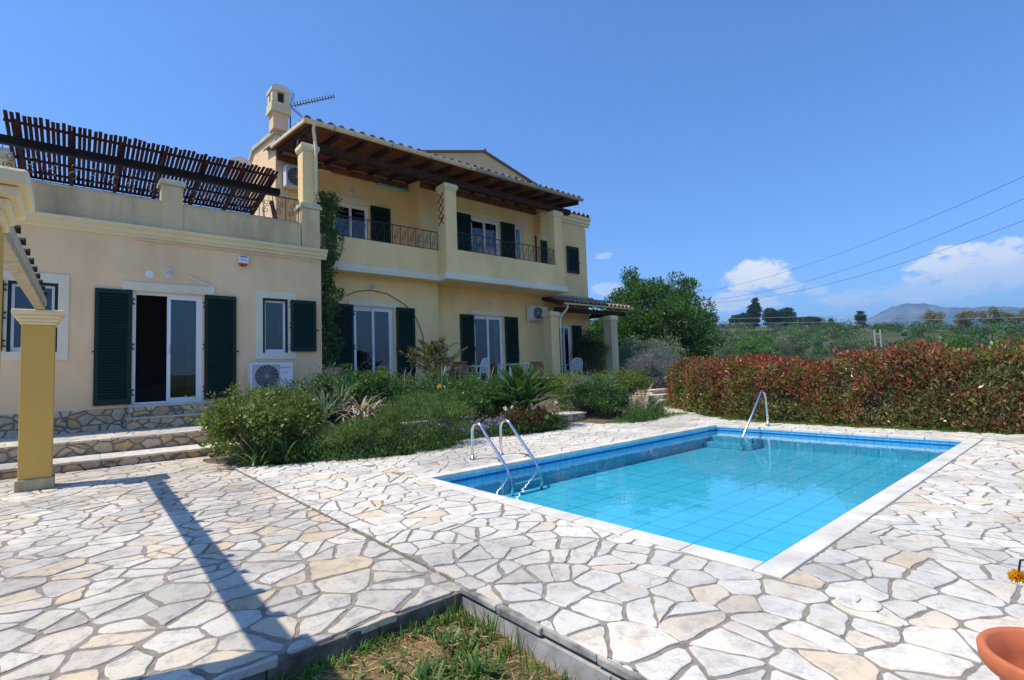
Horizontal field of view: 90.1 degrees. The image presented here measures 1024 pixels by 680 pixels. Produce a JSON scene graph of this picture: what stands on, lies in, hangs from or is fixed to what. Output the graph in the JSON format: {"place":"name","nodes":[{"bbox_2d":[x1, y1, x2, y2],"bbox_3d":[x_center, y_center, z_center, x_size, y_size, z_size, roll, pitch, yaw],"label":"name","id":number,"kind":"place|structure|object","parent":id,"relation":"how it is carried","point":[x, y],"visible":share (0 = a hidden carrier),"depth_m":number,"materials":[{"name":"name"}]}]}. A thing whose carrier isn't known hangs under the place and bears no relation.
{"place":"outdoors","nodes":[
{"label":"outdoors","id":0,"kind":"place"},
{"bbox_2d":[0,456,459,679],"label":"patio paving","id":1,"kind":"structure","parent":0,"point":[133,665],"depth_m":3.38,"materials":[{"name":"stone"}]},
{"bbox_2d":[240,592,463,679],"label":"patio edge","id":2,"kind":"object","parent":1,"relation":"attached to","point":[323,650],"visible":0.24,"depth_m":2.57,"materials":[{"name":"concrete"}]},
{"bbox_2d":[203,390,649,465],"bbox_3d":[1.279,1.829,14.326,17.400,0.704,6.223,1,-5,-41],"label":"garden bed","id":3,"kind":"object","parent":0,"point":[589,418],"visible":0.03,"depth_m":10.30,"materials":[{"name":"green plant"}]},
{"bbox_2d":[180,378,329,462],"bbox_3d":[-4.057,1.330,8.282,2.106,1.438,2.203,1,-5,-41],"label":"leafy shrub","id":4,"kind":"object","parent":3,"relation":"on","point":[255,415],"visible":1,"depth_m":7.83,"materials":[{"name":"green plant"}]},
{"bbox_2d":[214,429,339,468],"bbox_3d":[-3.503,1.605,7.766,1.814,0.479,1.228,1,-5,-41],"label":"strap leaf plant","id":5,"kind":"object","parent":3,"relation":"on","point":[263,459],"visible":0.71,"depth_m":7.70,"materials":[{"name":"plant"}]},
{"bbox_2d":[232,377,332,420],"bbox_3d":[-4.358,1.290,9.764,2.172,1.178,1.444,1,-5,-41],"label":"dark shrub","id":6,"kind":"object","parent":3,"relation":"on","point":[293,382],"visible":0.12,"depth_m":9.93,"materials":[{"name":"green plant"}]},
{"bbox_2d":[302,364,352,418],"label":"grey lavender","id":7,"kind":"object","parent":3,"relation":"on","point":[329,372],"visible":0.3,"depth_m":10.30,"materials":[{"name":"green plant"}]},
{"bbox_2d":[318,390,388,442],"bbox_3d":[-2.681,1.360,8.964,1.332,1.026,1.503,-4,-4,27],"label":"dry dracaena","id":8,"kind":"object","parent":3,"relation":"on","point":[363,411],"visible":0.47,"depth_m":8.91,"materials":[{"name":"beige plant"}]},
{"bbox_2d":[314,409,402,454],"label":"rosemary bush","id":9,"kind":"object","parent":3,"relation":"on","point":[383,429],"visible":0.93,"depth_m":8.12,"materials":[{"name":"green plant"}]},
{"bbox_2d":[303,363,419,417],"bbox_3d":[-3.162,1.070,10.598,2.608,1.224,1.930,1,-5,-41],"label":"wild shrub","id":10,"kind":"object","parent":3,"relation":"on","point":[377,382],"visible":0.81,"depth_m":10.24,"materials":[{"name":"green plant"}]},
{"bbox_2d":[388,390,445,423],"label":"shrub","id":11,"kind":"object","parent":3,"relation":"on","point":[419,407],"visible":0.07,"depth_m":10.57,"materials":[{"name":"green plant"}]},
{"bbox_2d":[365,388,479,444],"bbox_3d":[-1.530,1.410,9.142,1.707,1.095,1.883,-4,-4,24],"label":"rosemary bush","id":12,"kind":"object","parent":3,"relation":"on","point":[434,404],"visible":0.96,"depth_m":8.89,"materials":[{"name":"green plant"}]},
{"bbox_2d":[399,336,468,393],"bbox_3d":[-2.024,0.786,13.971,1.866,1.837,1.859,-5,-5,37],"label":"conifer sapling","id":13,"kind":"object","parent":3,"relation":"on","point":[433,348],"visible":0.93,"depth_m":13.82,"materials":[{"name":"green plant"}]},
{"bbox_2d":[393,416,476,435],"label":"bed wall","id":14,"kind":"structure","parent":3,"relation":"on","point":[415,425],"depth_m":10.17,"materials":[{"name":"stone"}]},
{"bbox_2d":[206,383,669,469],"bbox_3d":[1.254,1.702,13.712,16.547,1.256,5.492,1,-5,-41],"label":"ground cover","id":15,"kind":"object","parent":3,"relation":"on","point":[443,438],"visible":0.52,"depth_m":8.79,"materials":[{"name":"green plant"}]},
{"bbox_2d":[311,378,363,417],"bbox_3d":[-3.221,1.042,9.339,1.348,0.720,1.104,1,-5,-41],"label":"green dracaena","id":16,"kind":"object","parent":15,"relation":"on","point":[324,408],"visible":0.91,"depth_m":9.27,"materials":[{"name":"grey plant"}]},
{"bbox_2d":[372,363,510,403],"bbox_3d":[-1.458,1.167,13.173,4.846,1.285,1.641,1,-5,-41],"label":"thicket","id":17,"kind":"object","parent":3,"relation":"on","point":[437,382],"visible":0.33,"depth_m":12.74,"materials":[{"name":"green plant"}]},
{"bbox_2d":[424,375,507,423],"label":"dense bush","id":18,"kind":"object","parent":3,"relation":"on","point":[481,400],"visible":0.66,"depth_m":10.94,"materials":[{"name":"green plant"}]},
{"bbox_2d":[438,417,509,438],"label":"lilac groundcover","id":19,"kind":"object","parent":3,"relation":"on","point":[492,425],"visible":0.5,"depth_m":10.07,"materials":[{"name":"purple plant"}]},
{"bbox_2d":[477,362,569,408],"bbox_3d":[0.204,1.235,11.680,2.208,1.502,2.428,1,-5,-41],"label":"sago palm","id":20,"kind":"object","parent":3,"relation":"on","point":[526,388],"visible":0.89,"depth_m":11.28,"materials":[{"name":"green plant"}]},
{"bbox_2d":[497,401,561,433],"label":"russet perennial","id":21,"kind":"object","parent":3,"relation":"on","point":[520,414],"visible":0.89,"depth_m":10.47,"materials":[{"name":"red plant"}]},
{"bbox_2d":[503,369,612,393],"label":"thicket","id":22,"kind":"object","parent":3,"relation":"on","point":[569,378],"visible":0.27,"depth_m":15.49,"materials":[{"name":"green plant"}]},
{"bbox_2d":[552,411,586,422],"bbox_3d":[1.282,1.940,12.675,1.060,0.250,0.610,1,-5,-41],"label":"stone block step","id":23,"kind":"object","parent":3,"relation":"on","point":[574,416],"visible":0.51,"depth_m":12.58,"materials":[{"name":"white stone"}]},
{"bbox_2d":[553,372,630,414],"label":"round bush","id":24,"kind":"object","parent":3,"relation":"on","point":[603,393],"visible":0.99,"depth_m":12.91,"materials":[{"name":"green plant"}]},
{"bbox_2d":[599,366,654,401],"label":"green bush","id":25,"kind":"object","parent":3,"relation":"on","point":[635,379],"visible":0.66,"depth_m":16.41,"materials":[{"name":"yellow plant"}]},
{"bbox_2d":[618,384,668,415],"bbox_3d":[3.344,1.527,13.080,1.899,0.886,1.698,1,-5,-41],"label":"dry flax","id":26,"kind":"object","parent":3,"relation":"on","point":[640,402],"visible":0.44,"depth_m":13.02,"materials":[{"name":"beige plant"}]},
{"bbox_2d":[630,388,668,404],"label":"garden steps","id":27,"kind":"structure","parent":3,"relation":"on","point":[654,393],"depth_m":17.89,"materials":[{"name":"stone"}]},
{"bbox_2d":[619,347,682,388],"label":"lavender bush","id":28,"kind":"object","parent":3,"relation":"on","point":[655,365],"visible":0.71,"depth_m":19.08,"materials":[{"name":"grey plant"}]},
{"bbox_2d":[279,594,579,679],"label":"grass","id":29,"kind":"structure","parent":0,"point":[490,625],"depth_m":2.54,"materials":[{"name":"plant"}]},
{"bbox_2d":[451,361,468,382],"bbox_3d":[-1.653,1.085,16.121,0.576,0.807,0.576,-2,-4,4],"label":"terracotta jar","id":30,"kind":"object","parent":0,"point":[462,363],"visible":0.51,"depth_m":15.93,"materials":[{"name":"brown ceramic"}]},
{"bbox_2d":[469,358,489,380],"bbox_3d":[-1.071,1.050,16.771,0.602,0.922,0.600,-4,-4,29],"label":"garden chair","id":31,"kind":"object","parent":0,"point":[486,362],"visible":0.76,"depth_m":16.65,"materials":[{"name":"white plastic"}]},
{"bbox_2d":[0,0,1023,326],"label":"sky","id":32,"kind":"structure","parent":0,"point":[721,144],"materials":[{"name":"blue"}]},
{"bbox_2d":[530,362,544,376],"bbox_3d":[0.897,1.166,18.369,0.543,0.760,0.543,-2,-4,4],"label":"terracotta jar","id":33,"kind":"object","parent":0,"point":[540,366],"visible":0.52,"depth_m":18.18,"materials":[{"name":"brown ceramic"}]},
{"bbox_2d":[565,358,582,375],"bbox_3d":[2.563,1.192,20.936,0.600,0.922,0.602,-1,-4,-21],"label":"garden chair","id":34,"kind":"object","parent":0,"point":[579,360],"visible":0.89,"depth_m":20.75,"materials":[{"name":"white plastic"}]},
{"bbox_2d":[225,405,1023,679],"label":"deck paving","id":35,"kind":"structure","parent":0,"point":[632,642],"depth_m":3.14,"materials":[{"name":"stone"}]},
{"bbox_2d":[412,424,981,578],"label":"swimming pool","id":36,"kind":"structure","parent":35,"relation":"in","point":[782,516],"depth_m":6.54,"materials":[{"name":"tile"}]},
{"bbox_2d":[470,419,542,495],"bbox_3d":[-0.094,1.639,7.340,0.640,0.936,0.960,1,-5,-41],"label":"pool ladder","id":37,"kind":"object","parent":36,"relation":"on","point":[511,482],"visible":1,"depth_m":7.27,"materials":[{"name":"metal"}]},
{"bbox_2d":[742,390,769,434],"bbox_3d":[4.777,1.569,10.105,1.134,1.112,0.100,1,-4,-35],"label":"pool handrail","id":38,"kind":"object","parent":36,"relation":"attached to","point":[753,411],"visible":0.88,"depth_m":10.23,"materials":[{"name":"metal"}]},
{"bbox_2d":[594,430,954,463],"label":"water","id":39,"kind":"structure","parent":36,"relation":"in","point":[723,440],"depth_m":8.34,"materials":[{"name":"blue liquid"}]},
{"bbox_2d":[836,594,881,610],"bbox_3d":[1.791,1.349,2.642,0.200,0.016,0.200,1,-5,-41],"label":"skimmer lid","id":40,"kind":"object","parent":35,"relation":"on","point":[858,602],"visible":1,"depth_m":2.62,"materials":[{"name":"plastic"}]},
{"bbox_2d":[976,626,1023,679],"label":"terracotta pot","id":41,"kind":"object","parent":35,"relation":"on","point":[1000,652],"visible":1,"depth_m":1.77,"materials":[{"name":"ceramic"}]},
{"bbox_2d":[1006,559,1023,583],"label":"yellow flower","id":42,"kind":"object","parent":35,"relation":"on","point":[1016,575],"visible":1,"depth_m":1.92,"materials":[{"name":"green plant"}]},
{"bbox_2d":[286,326,1023,679],"bbox_3d":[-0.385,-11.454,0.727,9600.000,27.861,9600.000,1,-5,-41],"label":"ground","id":43,"kind":"structure","parent":0,"point":[514,654],"depth_m":2.58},
{"bbox_2d":[0,431,234,463],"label":"terrace","id":44,"kind":"structure","parent":43,"relation":"on","point":[63,450],"depth_m":8.73,"materials":[{"name":"beige stone"}]},
{"bbox_2d":[0,446,238,479],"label":"terrace step","id":45,"kind":"object","parent":43,"relation":"on","point":[4,475],"visible":0.18,"depth_m":8.15,"materials":[{"name":"beige stone"}]},
{"bbox_2d":[0,425,240,471],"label":"terrace treads","id":46,"kind":"object","parent":45,"relation":"on","point":[71,438],"visible":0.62,"depth_m":8.77,"materials":[{"name":"stone"}]},
{"bbox_2d":[124,401,213,430],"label":"step","id":47,"kind":"structure","parent":46,"relation":"on","point":[142,417],"depth_m":10.49,"materials":[{"name":"stone"}]},
{"bbox_2d":[0,84,633,437],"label":"villa","id":48,"kind":"object","parent":43,"relation":"on","point":[166,298],"visible":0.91,"depth_m":13.35,"materials":[{"name":"paint"}]},
{"bbox_2d":[0,147,14,167],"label":"terrace column","id":49,"kind":"structure","parent":48,"relation":"on","point":[4,151],"depth_m":10.67,"materials":[{"name":"beige paint"}]},
{"bbox_2d":[0,270,68,360],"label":"window","id":50,"kind":"structure","parent":48,"relation":"in","point":[57,296],"depth_m":9.90,"materials":[{"name":"white ceramic"}]},
{"bbox_2d":[0,110,279,217],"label":"roof pergola","id":51,"kind":"object","parent":48,"relation":"on","point":[161,167],"visible":0.72,"depth_m":12.53,"materials":[{"name":"red wood"}]},
{"bbox_2d":[129,292,205,405],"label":"sliding door","id":52,"kind":"structure","parent":48,"relation":"in","point":[167,328],"depth_m":12.86,"materials":[{"name":"white glass"}]},
{"bbox_2d":[230,157,253,212],"bbox_3d":[-8.700,-3.971,16.398,0.840,3.842,0.188,1,-5,-41],"label":"satellite dish","id":53,"kind":"object","parent":48,"relation":"on","point":[243,160],"visible":0.15,"depth_m":16.47,"materials":[{"name":"white metal"}]},
{"bbox_2d":[237,255,248,266],"bbox_3d":[-6.357,-1.859,12.084,0.229,0.255,0.103,1,-5,-41],"label":"alarm siren","id":54,"kind":"object","parent":48,"relation":"attached to","point":[243,261],"visible":1,"depth_m":12.04,"materials":[{"name":"white plastic"}]},
{"bbox_2d":[247,362,292,394],"bbox_3d":[-5.713,0.981,12.188,1.034,0.870,0.385,1,-5,-41],"label":"air conditioner","id":55,"kind":"object","parent":48,"relation":"on","point":[261,374],"visible":0.98,"depth_m":11.97,"materials":[{"name":"white metal"}]},
{"bbox_2d":[255,290,296,358],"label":"window","id":56,"kind":"structure","parent":48,"relation":"in","point":[272,309],"depth_m":12.65,"materials":[{"name":"white ceramic"}]},
{"bbox_2d":[283,164,297,196],"bbox_3d":[-6.604,-4.883,15.929,0.944,0.900,0.385,1,-5,-41],"label":"air conditioner","id":57,"kind":"object","parent":48,"relation":"attached to","point":[290,176],"visible":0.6,"depth_m":15.62,"materials":[{"name":"white metal"}]},
{"bbox_2d":[290,90,334,127],"bbox_3d":[-6.355,-7.112,16.245,1.364,1.471,0.400,-1,-4,-12],"label":"tv antenna","id":58,"kind":"object","parent":48,"relation":"attached to","point":[323,99],"visible":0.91,"depth_m":16.22,"materials":[{"name":"black metal"}]},
{"bbox_2d":[314,191,345,376],"bbox_3d":[-4.889,-1.112,13.743,0.903,5.789,1.119,0,-4,-22],"label":"climbing vine","id":59,"kind":"object","parent":48,"relation":"attached to","point":[332,208],"visible":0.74,"depth_m":13.64,"materials":[{"name":"green plant"}]},
{"bbox_2d":[333,202,367,239],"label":"sliding door","id":60,"kind":"structure","parent":48,"relation":"in","point":[350,210],"depth_m":19.05,"materials":[{"name":"white glass"}]},
{"bbox_2d":[354,306,392,377],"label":"sliding door","id":61,"kind":"structure","parent":48,"relation":"in","point":[373,334],"depth_m":17.79,"materials":[{"name":"white glass"}]},
{"bbox_2d":[471,217,498,255],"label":"sliding door","id":62,"kind":"structure","parent":48,"relation":"in","point":[476,223],"depth_m":20.18,"materials":[{"name":"white glass"}]},
{"bbox_2d":[474,315,503,384],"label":"sliding door","id":63,"kind":"structure","parent":48,"relation":"in","point":[488,329],"depth_m":20.74,"materials":[{"name":"white glass"}]},
{"bbox_2d":[472,224,522,259],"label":"narrow window","id":64,"kind":"structure","parent":48,"relation":"in","point":[518,230],"depth_m":21.61,"materials":[{"name":"white"}]},
{"bbox_2d":[527,306,547,326],"bbox_3d":[1.048,-0.930,20.483,0.974,0.800,0.385,1,-5,-41],"label":"air conditioner","id":65,"kind":"object","parent":48,"relation":"attached to","point":[534,313],"visible":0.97,"depth_m":20.21,"materials":[{"name":"white metal"}]},
{"bbox_2d":[559,325,570,378],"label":"sliding door","id":66,"kind":"structure","parent":48,"relation":"in","point":[566,343],"depth_m":22.10,"materials":[{"name":"white glass"}]},
{"bbox_2d":[266,609,522,679],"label":"weeds","id":67,"kind":"object","parent":43,"relation":"on","point":[471,660],"visible":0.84,"depth_m":2.44,"materials":[{"name":"green plant"}]},
{"bbox_2d":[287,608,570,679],"bbox_3d":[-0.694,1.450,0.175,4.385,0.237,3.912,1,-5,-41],"label":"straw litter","id":68,"kind":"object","parent":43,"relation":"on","point":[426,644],"visible":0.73,"depth_m":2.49,"materials":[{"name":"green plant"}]},
{"bbox_2d":[343,378,658,403],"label":"villa terrace","id":69,"kind":"structure","parent":43,"relation":"on","point":[553,389],"depth_m":20.80,"materials":[{"name":"stone"}]},
{"bbox_2d":[570,327,611,375],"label":"porch shrub","id":70,"kind":"object","parent":69,"relation":"on","point":[588,348],"visible":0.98,"depth_m":21.74,"materials":[{"name":"green plant"}]},
{"bbox_2d":[462,595,625,679],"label":"deck edge","id":71,"kind":"object","parent":43,"relation":"on","point":[579,666],"visible":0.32,"depth_m":2.47,"materials":[{"name":"concrete"}]},
{"bbox_2d":[460,586,646,679],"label":"deck lip","id":72,"kind":"object","parent":71,"relation":"on","point":[609,664],"visible":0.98,"depth_m":2.48,"materials":[{"name":"white stone"}]},
{"bbox_2d":[604,334,688,383],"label":"grey shrub","id":73,"kind":"object","parent":43,"relation":"on","point":[640,345],"visible":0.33,"depth_m":24.66,"materials":[{"name":"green plant"}]},
{"bbox_2d":[589,265,726,387],"bbox_3d":[8.260,-0.351,30.666,8.110,8.509,8.356,1,-5,-41],"label":"broadleaf tree","id":74,"kind":"object","parent":43,"relation":"on","point":[667,304],"visible":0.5,"depth_m":28.66,"materials":[{"name":"green plant"}]},
{"bbox_2d":[715,342,741,357],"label":"olive tree","id":75,"kind":"object","parent":43,"relation":"on","point":[725,350],"visible":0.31,"depth_m":68.22,"materials":[{"name":"green plant"}]},
{"bbox_2d":[746,305,757,326],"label":"cypress","id":76,"kind":"object","parent":43,"relation":"on","point":[750,309],"visible":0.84,"depth_m":184.99,"materials":[{"name":"green plant"}]},
{"bbox_2d":[727,334,780,358],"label":"bright tree","id":77,"kind":"object","parent":43,"relation":"on","point":[751,348],"visible":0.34,"depth_m":54.95,"materials":[{"name":"green plant"}]},
{"bbox_2d":[751,297,762,326],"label":"cypress","id":78,"kind":"object","parent":43,"relation":"on","point":[758,307],"visible":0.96,"depth_m":184.73,"materials":[{"name":"green plant"}]},
{"bbox_2d":[761,307,778,326],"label":"conifer","id":79,"kind":"object","parent":43,"relation":"on","point":[769,313],"visible":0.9,"depth_m":181.84,"materials":[{"name":"green plant"}]},
{"bbox_2d":[776,307,796,325],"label":"conifer","id":80,"kind":"object","parent":43,"relation":"on","point":[785,313],"visible":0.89,"depth_m":179.57,"materials":[{"name":"green plant"}]},
{"bbox_2d":[770,338,807,356],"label":"olive tree","id":81,"kind":"object","parent":43,"relation":"on","point":[792,349],"visible":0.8,"depth_m":69.55,"materials":[{"name":"green plant"}]},
{"bbox_2d":[589,315,1023,368],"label":"distant woodland","id":82,"kind":"object","parent":43,"relation":"on","point":[776,328],"visible":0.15,"depth_m":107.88,"materials":[{"name":"green plant"}]},
{"bbox_2d":[787,351,836,385],"bbox_3d":[22.201,2.428,38.109,4.284,3.254,4.096,-1,-4,-14],"label":"olive tree","id":83,"kind":"object","parent":43,"relation":"on","point":[810,355],"visible":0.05,"depth_m":38.27,"materials":[{"name":"green plant"}]},
{"bbox_2d":[663,369,1023,398],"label":"rough scrub","id":84,"kind":"object","parent":43,"relation":"on","point":[883,390],"visible":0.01,"depth_m":26.59,"materials":[{"name":"green plant"}]},
{"bbox_2d":[826,338,864,352],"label":"olive tree","id":85,"kind":"object","parent":43,"relation":"on","point":[850,345],"visible":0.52,"depth_m":70.09,"materials":[{"name":"green plant"}]},
{"bbox_2d":[853,311,866,327],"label":"cypress","id":86,"kind":"object","parent":43,"relation":"on","point":[860,316],"visible":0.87,"depth_m":169.01,"materials":[{"name":"green plant"}]},
{"bbox_2d":[873,329,882,348],"bbox_3d":[20.399,1.489,28.312,0.371,4.150,0.097,-4,-4,35],"label":"field post","id":87,"kind":"object","parent":43,"relation":"on","point":[875,334],"visible":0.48,"depth_m":28.38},
{"bbox_2d":[919,310,945,325],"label":"autumn tree","id":88,"kind":"object","parent":43,"relation":"on","point":[930,314],"visible":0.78,"depth_m":157.60,"materials":[{"name":"green plant"}]},
{"bbox_2d":[926,333,986,384],"bbox_3d":[33.806,1.596,39.536,5.600,4.348,5.350,0,-4,-31],"label":"bright tree","id":89,"kind":"object","parent":43,"relation":"on","point":[960,343],"visible":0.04,"depth_m":38.95,"materials":[{"name":"green plant"}]},
{"bbox_2d":[953,309,980,329],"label":"autumn tree","id":90,"kind":"object","parent":43,"relation":"on","point":[965,317],"visible":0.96,"depth_m":152.66,"materials":[{"name":"green plant"}]},
{"bbox_2d":[976,305,1008,325],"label":"autumn tree","id":91,"kind":"object","parent":43,"relation":"on","point":[995,313],"visible":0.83,"depth_m":148.95,"materials":[{"name":"green plant"}]},
{"bbox_2d":[989,334,1023,379],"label":"bright tree","id":92,"kind":"object","parent":43,"relation":"on","point":[1007,336],"visible":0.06,"depth_m":35.91,"materials":[{"name":"green plant"}]},
{"bbox_2d":[1000,312,1023,325],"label":"autumn tree","id":93,"kind":"object","parent":43,"relation":"on","point":[1012,319],"visible":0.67,"depth_m":146.16,"materials":[{"name":"green plant"}]},
{"bbox_2d":[798,316,823,326],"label":"round tree","id":94,"kind":"object","parent":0,"point":[817,319],"visible":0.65,"depth_m":174.66,"materials":[{"name":"green plant"}]},
{"bbox_2d":[605,407,1023,435],"bbox_3d":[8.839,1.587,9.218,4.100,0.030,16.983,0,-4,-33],"label":"verge","id":95,"kind":"structure","parent":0,"point":[842,423],"depth_m":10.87,"materials":[{"name":"plant"}]},
{"bbox_2d":[663,337,1023,433],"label":"photinia hedge","id":96,"kind":"object","parent":95,"relation":"on","point":[722,390],"visible":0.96,"depth_m":10.05,"materials":[{"name":"red plant"}]},
{"bbox_2d":[845,303,1023,328],"bbox_3d":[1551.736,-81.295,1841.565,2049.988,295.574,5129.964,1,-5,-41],"label":"hills","id":97,"kind":"structure","parent":0,"point":[909,312],"depth_m":2569.96,"materials":[{"name":"grey stone"}]},
{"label":"utility pole","id":98,"kind":"object","parent":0,"visible":0},
{"bbox_2d":[697,176,1023,292],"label":"power line","id":99,"kind":"object","parent":98,"relation":"attached to","point":[881,237],"visible":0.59,"depth_m":32.36,"materials":[{"name":"black metal"}]},
{"bbox_2d":[699,199,1022,300],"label":"power line","id":100,"kind":"object","parent":98,"relation":"attached to","point":[886,255],"visible":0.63,"depth_m":32.18,"materials":[{"name":"black metal"}]},
{"bbox_2d":[702,221,1021,303],"bbox_3d":[22.234,-8.356,33.711,3.767,8.063,73.373,-1,-4,-12],"label":"power line","id":101,"kind":"object","parent":98,"relation":"attached to","point":[888,267],"visible":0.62,"depth_m":32.43,"materials":[{"name":"black metal"}]},
{"bbox_2d":[711,317,1020,323],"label":"power line","id":102,"kind":"object","parent":98,"relation":"attached to","point":[862,321],"visible":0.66,"depth_m":78.55,"materials":[{"name":"black metal"}]},
{"bbox_2d":[729,308,1019,318],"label":"power line","id":103,"kind":"object","parent":98,"relation":"attached to","point":[872,314],"visible":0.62,"depth_m":77.82,"materials":[{"name":"black metal"}]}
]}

